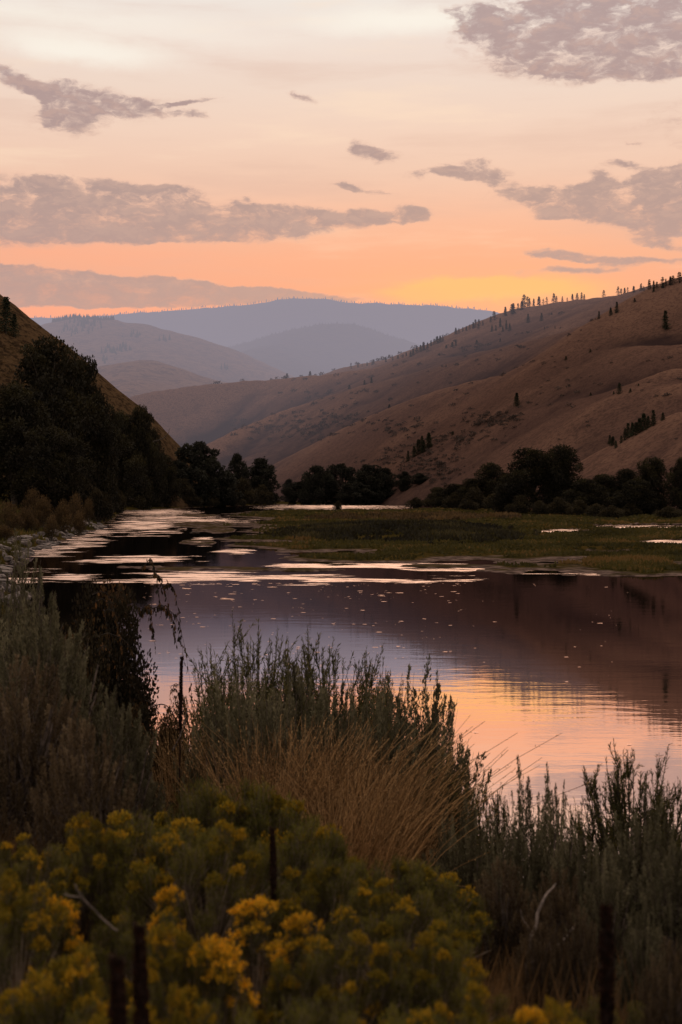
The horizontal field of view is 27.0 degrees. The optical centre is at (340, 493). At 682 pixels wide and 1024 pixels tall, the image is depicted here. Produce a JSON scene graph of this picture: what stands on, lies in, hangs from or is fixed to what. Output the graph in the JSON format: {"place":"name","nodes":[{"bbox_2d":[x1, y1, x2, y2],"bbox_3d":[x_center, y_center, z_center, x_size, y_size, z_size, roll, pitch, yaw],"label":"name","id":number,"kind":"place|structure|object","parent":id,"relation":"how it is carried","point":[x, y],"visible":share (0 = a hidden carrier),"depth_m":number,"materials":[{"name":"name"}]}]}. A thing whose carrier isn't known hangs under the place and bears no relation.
{"place":"outdoors","nodes":[
{"label":"outdoors","id":0,"kind":"place"},
{"bbox_2d":[0,294,238,507],"bbox_3d":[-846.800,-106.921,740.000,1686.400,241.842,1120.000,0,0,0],"label":"hillside","id":1,"kind":"structure","parent":0,"point":[29,329],"depth_m":706.92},
{"bbox_2d":[95,360,226,397],"bbox_3d":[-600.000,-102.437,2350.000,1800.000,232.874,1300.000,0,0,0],"label":"brown hill","id":2,"kind":"structure","parent":0,"point":[132,378],"depth_m":2141.26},
{"bbox_2d":[40,318,293,382],"bbox_3d":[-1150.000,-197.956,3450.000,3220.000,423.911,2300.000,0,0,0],"label":"brown hill","id":3,"kind":"structure","parent":0,"point":[200,356],"depth_m":2973.27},
{"bbox_2d":[52,314,228,369],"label":"hilltop forest","id":4,"kind":"object","parent":3,"relation":"on","point":[83,321],"visible":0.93,"depth_m":3109.08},
{"bbox_2d":[31,298,498,346],"bbox_3d":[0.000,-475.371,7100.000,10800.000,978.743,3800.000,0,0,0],"label":"mountain","id":5,"kind":"structure","parent":0,"point":[228,326],"depth_m":6504.84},
{"bbox_2d":[229,324,419,376],"bbox_3d":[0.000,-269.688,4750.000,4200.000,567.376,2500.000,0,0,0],"label":"blue hill","id":6,"kind":"structure","parent":0,"point":[322,348],"depth_m":4241.09,"materials":[{"name":"blue"}]},
{"bbox_2d":[0,475,681,1023],"bbox_3d":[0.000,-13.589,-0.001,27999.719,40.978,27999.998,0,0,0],"label":"ground","id":7,"kind":"structure","parent":0,"point":[424,557],"depth_m":131.26,"materials":[{"name":"plant"}]},
{"bbox_2d":[0,528,48,833],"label":"sagebrush","id":8,"kind":"object","parent":7,"relation":"on","point":[7,615],"visible":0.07,"depth_m":15.99,"materials":[{"name":"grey plant"}]},
{"bbox_2d":[0,381,64,505],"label":"riverside tree","id":9,"kind":"object","parent":7,"relation":"on","point":[16,421],"visible":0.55,"depth_m":259.89,"materials":[{"name":"green plant"}]},
{"bbox_2d":[0,873,82,1023],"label":"rabbitbrush","id":10,"kind":"object","parent":7,"relation":"on","point":[12,930],"visible":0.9,"depth_m":3.68,"materials":[{"name":"green plant"}]},
{"bbox_2d":[0,832,90,956],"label":"rabbitbrush","id":11,"kind":"object","parent":7,"relation":"on","point":[24,871],"visible":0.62,"depth_m":4.59,"materials":[{"name":"green plant"}]},
{"bbox_2d":[0,653,101,851],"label":"sagebrush","id":12,"kind":"object","parent":7,"relation":"on","point":[22,762],"visible":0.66,"depth_m":7.48,"materials":[{"name":"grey plant"}]},
{"bbox_2d":[0,334,104,501],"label":"riverside tree","id":13,"kind":"object","parent":7,"relation":"on","point":[49,380],"visible":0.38,"depth_m":282.61,"materials":[{"name":"green plant"}]},
{"bbox_2d":[10,425,100,513],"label":"riverside tree","id":14,"kind":"object","parent":7,"relation":"on","point":[54,460],"visible":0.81,"depth_m":247.93,"materials":[{"name":"green plant"}]},
{"bbox_2d":[27,894,83,1023],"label":"rabbitbrush","id":15,"kind":"object","parent":7,"relation":"on","point":[70,930],"visible":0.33,"depth_m":3.80,"materials":[{"name":"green plant"}]},
{"bbox_2d":[0,592,120,852],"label":"sagebrush","id":16,"kind":"object","parent":7,"relation":"on","point":[71,683],"visible":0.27,"depth_m":8.94,"materials":[{"name":"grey plant"}]},
{"bbox_2d":[0,988,129,1023],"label":"rabbitbrush","id":17,"kind":"object","parent":7,"relation":"on","point":[76,1016],"visible":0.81,"depth_m":2.86,"materials":[{"name":"green plant"}]},
{"bbox_2d":[10,591,137,740],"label":"vine bush","id":18,"kind":"object","parent":7,"relation":"on","point":[92,660],"visible":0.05,"depth_m":18.02,"materials":[{"name":"green plant"}]},
{"bbox_2d":[0,942,154,1023],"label":"rabbitbrush","id":19,"kind":"object","parent":7,"relation":"on","point":[84,988],"visible":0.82,"depth_m":2.97,"materials":[{"name":"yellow plant"}]},
{"bbox_2d":[16,715,142,900],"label":"sagebrush","id":20,"kind":"object","parent":7,"relation":"on","point":[91,803],"visible":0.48,"depth_m":6.56,"materials":[{"name":"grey plant"}]},
{"bbox_2d":[64,354,117,490],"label":"riverside tree","id":21,"kind":"object","parent":7,"relation":"on","point":[90,369],"visible":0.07,"depth_m":310.90,"materials":[{"name":"green plant"}]},
{"bbox_2d":[52,811,136,963],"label":"rabbitbrush","id":22,"kind":"object","parent":7,"relation":"on","point":[90,844],"visible":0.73,"depth_m":4.77,"materials":[{"name":"green plant"}]},
{"bbox_2d":[73,391,128,520],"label":"riverside tree","id":23,"kind":"object","parent":7,"relation":"on","point":[102,444],"visible":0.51,"depth_m":303.40,"materials":[{"name":"green plant"}]},
{"bbox_2d":[107,953,128,1023],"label":"fence post","id":24,"kind":"object","parent":7,"relation":"on","point":[117,1008],"visible":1,"depth_m":2.30,"materials":[{"name":"brown wood"}]},
{"bbox_2d":[78,685,170,842],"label":"sagebrush","id":25,"kind":"object","parent":7,"relation":"on","point":[146,798],"visible":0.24,"depth_m":7.96,"materials":[{"name":"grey plant"}]},
{"bbox_2d":[59,558,192,803],"bbox_3d":[-3.027,3.048,19.004,1.983,4.385,1.725,0,0,19],"label":"vine bush","id":26,"kind":"object","parent":7,"relation":"on","point":[132,688],"visible":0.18,"depth_m":18.82,"materials":[{"name":"green plant"}]},
{"bbox_2d":[113,430,152,512],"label":"riverside tree","id":27,"kind":"object","parent":7,"relation":"on","point":[128,474],"visible":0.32,"depth_m":422.52,"materials":[{"name":"green plant"}]},
{"bbox_2d":[53,909,229,1021],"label":"rabbitbrush","id":28,"kind":"object","parent":7,"relation":"on","point":[120,945],"visible":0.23,"depth_m":3.66,"materials":[{"name":"green plant"}]},
{"bbox_2d":[131,921,151,1023],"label":"fence post","id":29,"kind":"object","parent":7,"relation":"on","point":[141,995],"visible":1,"depth_m":2.60,"materials":[{"name":"brown wood"}]},
{"bbox_2d":[31,808,258,972],"bbox_3d":[-0.703,1.423,5.017,0.755,0.648,0.816,0,0,32],"label":"rabbitbrush","id":30,"kind":"object","parent":7,"relation":"on","point":[127,837],"visible":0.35,"depth_m":4.96,"materials":[{"name":"green plant"}]},
{"bbox_2d":[124,404,167,509],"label":"riverside tree","id":31,"kind":"object","parent":7,"relation":"on","point":[146,440],"visible":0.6,"depth_m":539.22,"materials":[{"name":"green plant"}]},
{"bbox_2d":[119,683,192,810],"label":"vine bush","id":32,"kind":"object","parent":7,"relation":"on","point":[147,724],"visible":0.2,"depth_m":14.93,"materials":[{"name":"green plant"}]},
{"bbox_2d":[147,883,187,953],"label":"rabbitbrush","id":33,"kind":"object","parent":7,"relation":"on","point":[166,905],"visible":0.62,"depth_m":4.09,"materials":[{"name":"yellow plant"}]},
{"bbox_2d":[131,715,215,818],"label":"grass clump","id":34,"kind":"object","parent":7,"relation":"on","point":[169,793],"visible":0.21,"depth_m":13.45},
{"bbox_2d":[123,920,243,1023],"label":"rabbitbrush","id":35,"kind":"object","parent":7,"relation":"on","point":[171,964],"visible":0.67,"depth_m":3.28,"materials":[{"name":"green plant"}]},
{"bbox_2d":[161,979,216,1023],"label":"rabbitbrush","id":36,"kind":"object","parent":7,"relation":"on","point":[178,1015],"visible":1,"depth_m":2.81,"materials":[{"name":"green plant"}]},
{"bbox_2d":[172,441,236,506],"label":"riverside tree","id":37,"kind":"object","parent":7,"relation":"on","point":[202,464],"visible":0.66,"depth_m":644.16,"materials":[{"name":"green plant"}]},
{"bbox_2d":[109,819,302,984],"bbox_3d":[-0.453,1.387,4.685,0.639,0.634,0.591,0,0,-25],"label":"rabbitbrush","id":38,"kind":"object","parent":7,"relation":"on","point":[144,885],"visible":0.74,"depth_m":4.62,"materials":[{"name":"green plant"}]},
{"bbox_2d":[131,775,285,939],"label":"rabbitbrush","id":39,"kind":"object","parent":7,"relation":"on","point":[205,807],"visible":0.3,"depth_m":6.38,"materials":[{"name":"green plant"}]},
{"bbox_2d":[164,662,262,818],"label":"sagebrush","id":40,"kind":"object","parent":7,"relation":"on","point":[207,720],"visible":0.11,"depth_m":13.38,"materials":[{"name":"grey plant"}]},
{"bbox_2d":[185,933,259,1023],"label":"rabbitbrush","id":41,"kind":"object","parent":7,"relation":"on","point":[220,972],"visible":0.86,"depth_m":3.28,"materials":[{"name":"yellow plant"}]},
{"bbox_2d":[148,727,313,813],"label":"grass clump","id":42,"kind":"object","parent":7,"relation":"on","point":[235,781],"visible":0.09,"depth_m":10.58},
{"bbox_2d":[147,611,319,763],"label":"narrow leaved shrub","id":43,"kind":"object","parent":7,"relation":"on","point":[247,668],"visible":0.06,"depth_m":16.59,"materials":[{"name":"green plant"}]},
{"bbox_2d":[181,669,296,805],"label":"sagebrush","id":44,"kind":"object","parent":7,"relation":"on","point":[240,715],"visible":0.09,"depth_m":12.44,"materials":[{"name":"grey plant"}]},
{"bbox_2d":[221,895,287,1023],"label":"rabbitbrush","id":45,"kind":"object","parent":7,"relation":"on","point":[247,937],"visible":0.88,"depth_m":3.88,"materials":[{"name":"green plant"}]},
{"bbox_2d":[244,456,281,504],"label":"riverside tree","id":46,"kind":"object","parent":7,"relation":"on","point":[261,472],"visible":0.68,"depth_m":786.73,"materials":[{"name":"green plant"}]},
{"bbox_2d":[183,775,351,973],"bbox_3d":[-0.359,1.788,6.618,0.843,0.988,0.894,0,0,12],"label":"rabbitbrush","id":47,"kind":"object","parent":7,"relation":"on","point":[281,811],"visible":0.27,"depth_m":6.58,"materials":[{"name":"green plant"}]},
{"bbox_2d":[190,993,359,1023],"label":"rabbitbrush","id":48,"kind":"object","parent":7,"relation":"on","point":[314,1012],"visible":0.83,"depth_m":3.05,"materials":[{"name":"green plant"}]},
{"bbox_2d":[229,679,323,804],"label":"sagebrush","id":49,"kind":"object","parent":7,"relation":"on","point":[261,721],"visible":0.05,"depth_m":11.99,"materials":[{"name":"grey plant"}]},
{"bbox_2d":[223,816,373,975],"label":"rabbitbrush","id":50,"kind":"object","parent":7,"relation":"on","point":[296,846],"visible":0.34,"depth_m":5.58,"materials":[{"name":"green plant"}]},
{"bbox_2d":[270,910,326,1015],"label":"rabbitbrush","id":51,"kind":"object","parent":7,"relation":"on","point":[295,925],"visible":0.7,"depth_m":3.69,"materials":[{"name":"yellow plant"}]},
{"bbox_2d":[147,709,453,839],"bbox_3d":[-0.257,2.521,10.238,2.129,1.884,1.725,0,0,4],"label":"grass clump","id":52,"kind":"object","parent":7,"relation":"on","point":[285,770],"visible":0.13,"depth_m":10.14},
{"bbox_2d":[266,662,354,769],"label":"sagebrush","id":53,"kind":"object","parent":7,"relation":"on","point":[311,702],"visible":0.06,"depth_m":13.18,"materials":[{"name":"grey plant"}]},
{"bbox_2d":[294,465,336,504],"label":"riverside tree","id":54,"kind":"object","parent":7,"relation":"on","point":[314,482],"visible":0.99,"depth_m":787.20,"materials":[{"name":"green plant"}]},
{"bbox_2d":[260,852,382,995],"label":"rabbitbrush","id":55,"kind":"object","parent":7,"relation":"on","point":[315,901],"visible":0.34,"depth_m":4.88,"materials":[{"name":"green plant"}]},
{"bbox_2d":[245,625,421,759],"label":"narrow leaved shrub","id":56,"kind":"object","parent":7,"relation":"on","point":[309,675],"visible":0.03,"depth_m":15.46,"materials":[{"name":"green plant"}]},
{"bbox_2d":[320,463,356,504],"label":"riverside tree","id":57,"kind":"object","parent":7,"relation":"on","point":[345,471],"visible":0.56,"depth_m":796.34,"materials":[{"name":"green plant"}]},
{"bbox_2d":[302,681,375,819],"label":"sagebrush","id":58,"kind":"object","parent":7,"relation":"on","point":[336,721],"visible":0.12,"depth_m":12.44,"materials":[{"name":"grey plant"}]},
{"bbox_2d":[0,806,681,1023],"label":"ground grass","id":59,"kind":"structure","parent":7,"relation":"on","point":[500,984],"depth_m":4.34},
{"bbox_2d":[251,928,431,1023],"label":"rabbitbrush","id":60,"kind":"object","parent":7,"relation":"on","point":[319,973],"visible":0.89,"depth_m":3.47,"materials":[{"name":"green plant"}]},
{"bbox_2d":[337,482,380,504],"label":"riverside tree","id":61,"kind":"object","parent":7,"relation":"on","point":[357,490],"visible":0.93,"depth_m":760.80,"materials":[{"name":"green plant"}]},
{"bbox_2d":[227,759,497,930],"bbox_3d":[0.158,2.293,8.407,1.543,1.366,1.250,0,0,12],"label":"grass clump","id":62,"kind":"object","parent":7,"relation":"on","point":[366,848],"visible":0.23,"depth_m":8.34,"materials":[{"name":"plant"}]},
{"bbox_2d":[323,646,409,751],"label":"narrow leaved shrub","id":63,"kind":"object","parent":7,"relation":"on","point":[367,677],"visible":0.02,"depth_m":14.97,"materials":[{"name":"green plant"}]},
{"bbox_2d":[284,990,450,1023],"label":"rabbitbrush","id":64,"kind":"object","parent":7,"relation":"on","point":[351,1020],"visible":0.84,"depth_m":3.04,"materials":[{"name":"green plant"}]},
{"bbox_2d":[332,679,404,791],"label":"sagebrush","id":65,"kind":"object","parent":7,"relation":"on","point":[366,702],"visible":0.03,"depth_m":13.22,"materials":[{"name":"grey plant"}]},
{"bbox_2d":[347,463,393,504],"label":"riverside tree","id":66,"kind":"object","parent":7,"relation":"on","point":[370,475],"visible":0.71,"depth_m":774.69,"materials":[{"name":"green plant"}]},
{"bbox_2d":[193,713,561,869],"bbox_3d":[0.104,2.419,9.684,1.807,1.764,2.613,0,0,35],"label":"grass clump","id":67,"kind":"object","parent":7,"relation":"on","point":[323,778],"visible":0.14,"depth_m":9.61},
{"bbox_2d":[345,692,433,828],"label":"sagebrush","id":68,"kind":"object","parent":7,"relation":"on","point":[381,727],"visible":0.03,"depth_m":12.56,"materials":[{"name":"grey plant"}]},
{"bbox_2d":[317,877,469,1004],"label":"rabbitbrush","id":69,"kind":"object","parent":7,"relation":"on","point":[383,923],"visible":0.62,"depth_m":4.30,"materials":[{"name":"green plant"}]},
{"bbox_2d":[259,518,540,544],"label":"sedge","id":70,"kind":"object","parent":7,"relation":"on","point":[419,529],"visible":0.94,"depth_m":185.86,"materials":[{"name":"green plant"}]},
{"bbox_2d":[329,756,476,931],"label":"grass clump","id":71,"kind":"object","parent":7,"relation":"on","point":[415,833],"visible":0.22,"depth_m":9.39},
{"bbox_2d":[218,722,593,869],"bbox_3d":[0.354,2.543,9.887,2.409,1.743,1.666,0,0,-5],"label":"grass clump","id":72,"kind":"object","parent":7,"relation":"on","point":[430,796],"visible":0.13,"depth_m":9.80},
{"bbox_2d":[304,510,521,519],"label":"rusty grass","id":73,"kind":"structure","parent":7,"relation":"on","point":[431,515],"depth_m":318.99,"materials":[{"name":"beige plant"}]},
{"bbox_2d":[334,853,496,976],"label":"rabbitbrush","id":74,"kind":"object","parent":7,"relation":"on","point":[424,878],"visible":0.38,"depth_m":5.16,"materials":[{"name":"green plant"}]},
{"bbox_2d":[359,653,491,832],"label":"sagebrush","id":75,"kind":"object","parent":7,"relation":"on","point":[434,719],"visible":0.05,"depth_m":12.98,"materials":[{"name":"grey plant"}]},
{"bbox_2d":[352,927,511,1023],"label":"rabbitbrush","id":76,"kind":"object","parent":7,"relation":"on","point":[446,975],"visible":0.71,"depth_m":3.55,"materials":[{"name":"green plant"}]},
{"bbox_2d":[384,693,487,846],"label":"sagebrush","id":77,"kind":"object","parent":7,"relation":"on","point":[430,724],"visible":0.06,"depth_m":12.74,"materials":[{"name":"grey plant"}]},
{"bbox_2d":[385,747,491,868],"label":"narrow leaved shrub","id":78,"kind":"object","parent":7,"relation":"on","point":[451,798],"visible":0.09,"depth_m":12.04,"materials":[{"name":"green plant"}]},
{"bbox_2d":[378,980,516,1023],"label":"rabbitbrush","id":79,"kind":"object","parent":7,"relation":"on","point":[473,1008],"visible":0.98,"depth_m":3.02,"materials":[{"name":"green plant"}]},
{"bbox_2d":[421,815,479,938],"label":"sagebrush","id":80,"kind":"object","parent":7,"relation":"on","point":[445,858],"visible":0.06,"depth_m":8.78,"materials":[{"name":"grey plant"}]},
{"bbox_2d":[436,798,502,965],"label":"sagebrush","id":81,"kind":"object","parent":7,"relation":"on","point":[468,870],"visible":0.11,"depth_m":8.57,"materials":[{"name":"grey plant"}]},
{"bbox_2d":[434,782,525,869],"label":"narrow leaved shrub","id":82,"kind":"object","parent":7,"relation":"on","point":[503,816],"visible":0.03,"depth_m":10.97,"materials":[{"name":"green plant"}]},
{"bbox_2d":[462,856,541,980],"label":"sagebrush","id":83,"kind":"object","parent":7,"relation":"on","point":[507,922],"visible":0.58,"depth_m":6.53,"materials":[{"name":"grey plant"}]},
{"bbox_2d":[473,812,542,971],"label":"sagebrush","id":84,"kind":"object","parent":7,"relation":"on","point":[507,856],"visible":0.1,"depth_m":8.00,"materials":[{"name":"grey plant"}]},
{"bbox_2d":[492,447,568,512],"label":"riverside tree","id":85,"kind":"object","parent":7,"relation":"on","point":[528,465],"visible":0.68,"depth_m":392.57,"materials":[{"name":"green plant"}]},
{"bbox_2d":[488,755,577,972],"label":"sagebrush","id":86,"kind":"object","parent":7,"relation":"on","point":[539,860],"visible":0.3,"depth_m":8.14,"materials":[{"name":"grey plant"}]},
{"bbox_2d":[508,920,561,1013],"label":"sagebrush","id":87,"kind":"object","parent":7,"relation":"on","point":[539,950],"visible":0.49,"depth_m":4.78,"materials":[{"name":"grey plant"}]},
{"bbox_2d":[511,866,592,966],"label":"sagebrush","id":88,"kind":"object","parent":7,"relation":"on","point":[554,920],"visible":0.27,"depth_m":6.19,"materials":[{"name":"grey plant"}]},
{"bbox_2d":[527,762,580,882],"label":"sagebrush","id":89,"kind":"object","parent":7,"relation":"on","point":[558,825],"visible":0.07,"depth_m":8.57,"materials":[{"name":"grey plant"}]},
{"bbox_2d":[530,444,583,513],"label":"riverside tree","id":90,"kind":"object","parent":7,"relation":"on","point":[560,462],"visible":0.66,"depth_m":387.79,"materials":[{"name":"green plant"}]},
{"bbox_2d":[546,830,608,934],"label":"sagebrush","id":91,"kind":"object","parent":7,"relation":"on","point":[583,866],"visible":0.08,"depth_m":6.98,"materials":[{"name":"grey plant"}]},
{"bbox_2d":[562,478,614,510],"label":"riverside tree","id":92,"kind":"object","parent":7,"relation":"on","point":[585,490],"visible":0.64,"depth_m":372.64,"materials":[{"name":"green plant"}]},
{"bbox_2d":[564,850,637,990],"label":"sagebrush","id":93,"kind":"object","parent":7,"relation":"on","point":[609,898],"visible":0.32,"depth_m":5.97,"materials":[{"name":"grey plant"}]},
{"bbox_2d":[563,994,644,1023],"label":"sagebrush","id":94,"kind":"object","parent":7,"relation":"on","point":[593,1020],"visible":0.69,"depth_m":3.29,"materials":[{"name":"green plant"}]},
{"bbox_2d":[527,739,681,888],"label":"narrow leaved shrub","id":95,"kind":"object","parent":7,"relation":"on","point":[616,799],"visible":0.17,"depth_m":9.47,"materials":[{"name":"green plant"}]},
{"bbox_2d":[596,903,616,1023],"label":"fence post","id":96,"kind":"object","parent":7,"relation":"on","point":[606,976],"visible":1,"depth_m":2.79,"materials":[{"name":"brown wood"}]},
{"bbox_2d":[586,789,681,964],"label":"sagebrush","id":97,"kind":"object","parent":7,"relation":"on","point":[632,867],"visible":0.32,"depth_m":6.36,"materials":[{"name":"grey plant"}]},
{"bbox_2d":[605,479,662,514],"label":"riverside tree","id":98,"kind":"object","parent":7,"relation":"on","point":[634,492],"visible":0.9,"depth_m":347.61,"materials":[{"name":"green plant"}]},
{"bbox_2d":[601,767,681,912],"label":"narrow leaved shrub","id":99,"kind":"object","parent":7,"relation":"on","point":[664,814],"visible":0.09,"depth_m":8.96,"materials":[{"name":"green plant"}]},
{"bbox_2d":[614,913,672,1022],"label":"sagebrush","id":100,"kind":"object","parent":7,"relation":"on","point":[642,951],"visible":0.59,"depth_m":4.38,"materials":[{"name":"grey plant"}]},
{"bbox_2d":[628,456,671,513],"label":"riverside tree","id":101,"kind":"object","parent":7,"relation":"on","point":[651,470],"visible":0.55,"depth_m":358.33,"materials":[{"name":"green plant"}]},
{"bbox_2d":[625,838,681,991],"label":"sagebrush","id":102,"kind":"object","parent":7,"relation":"on","point":[672,921],"visible":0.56,"depth_m":5.18,"materials":[{"name":"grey plant"}]},
{"bbox_2d":[0,0,681,317],"label":"sky","id":103,"kind":"structure","parent":0,"point":[155,155],"materials":[{"name":"orange"}]},
{"bbox_2d":[5,504,681,864],"bbox_3d":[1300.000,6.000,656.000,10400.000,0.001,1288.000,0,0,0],"label":"river","id":104,"kind":"structure","parent":0,"point":[511,661],"depth_m":61.61,"materials":[{"name":"liquid"}]},
{"bbox_2d":[129,276,681,508],"bbox_3d":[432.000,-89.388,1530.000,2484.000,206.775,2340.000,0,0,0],"label":"hillside","id":105,"kind":"structure","parent":0,"point":[629,338],"depth_m":914.05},
{"bbox_2d":[211,311,681,485],"bbox_3d":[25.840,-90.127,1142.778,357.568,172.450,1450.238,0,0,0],"label":"hillside brush","id":106,"kind":"object","parent":105,"relation":"on","point":[460,439],"visible":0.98,"depth_m":914.96,"materials":[{"name":"green plant"}]},
{"bbox_2d":[169,506,681,572],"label":"marsh grass","id":107,"kind":"structure","parent":0,"point":[647,561],"depth_m":163.36,"materials":[{"name":"plant"}]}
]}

